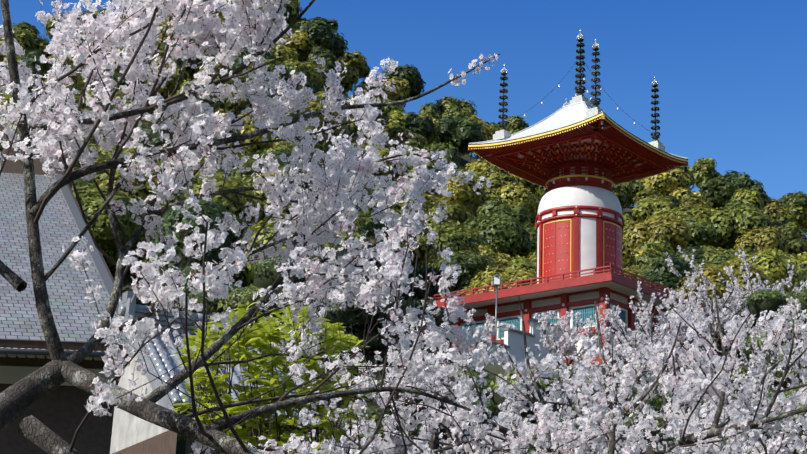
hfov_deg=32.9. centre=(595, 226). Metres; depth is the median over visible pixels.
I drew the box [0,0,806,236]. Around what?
sky
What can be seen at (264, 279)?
bush
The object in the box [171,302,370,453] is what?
tree
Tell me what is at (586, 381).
cherry buds
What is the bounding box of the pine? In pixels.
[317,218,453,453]
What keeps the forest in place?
on the ground
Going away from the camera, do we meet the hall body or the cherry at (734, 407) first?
the cherry at (734, 407)
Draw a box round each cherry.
[0,0,499,453]
[226,245,806,453]
[247,97,806,453]
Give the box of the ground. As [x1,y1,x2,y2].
[79,61,756,453]
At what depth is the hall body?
45.19 m
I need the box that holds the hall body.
[0,134,137,453]
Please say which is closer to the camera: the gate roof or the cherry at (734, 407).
the cherry at (734, 407)
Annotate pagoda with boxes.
[430,29,723,363]
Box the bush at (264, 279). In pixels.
[150,255,806,453]
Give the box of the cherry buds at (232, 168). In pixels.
[0,0,494,452]
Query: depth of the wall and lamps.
84.27 m
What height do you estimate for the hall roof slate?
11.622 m
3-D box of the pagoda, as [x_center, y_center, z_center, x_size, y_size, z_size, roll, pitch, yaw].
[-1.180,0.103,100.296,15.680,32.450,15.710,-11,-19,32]
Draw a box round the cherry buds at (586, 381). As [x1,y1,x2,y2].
[257,128,806,453]
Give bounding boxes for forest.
[0,0,806,361]
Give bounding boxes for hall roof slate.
[0,151,129,342]
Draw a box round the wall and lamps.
[479,274,704,362]
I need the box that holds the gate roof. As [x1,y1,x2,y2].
[110,291,315,453]
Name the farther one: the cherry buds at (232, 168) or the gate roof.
the gate roof

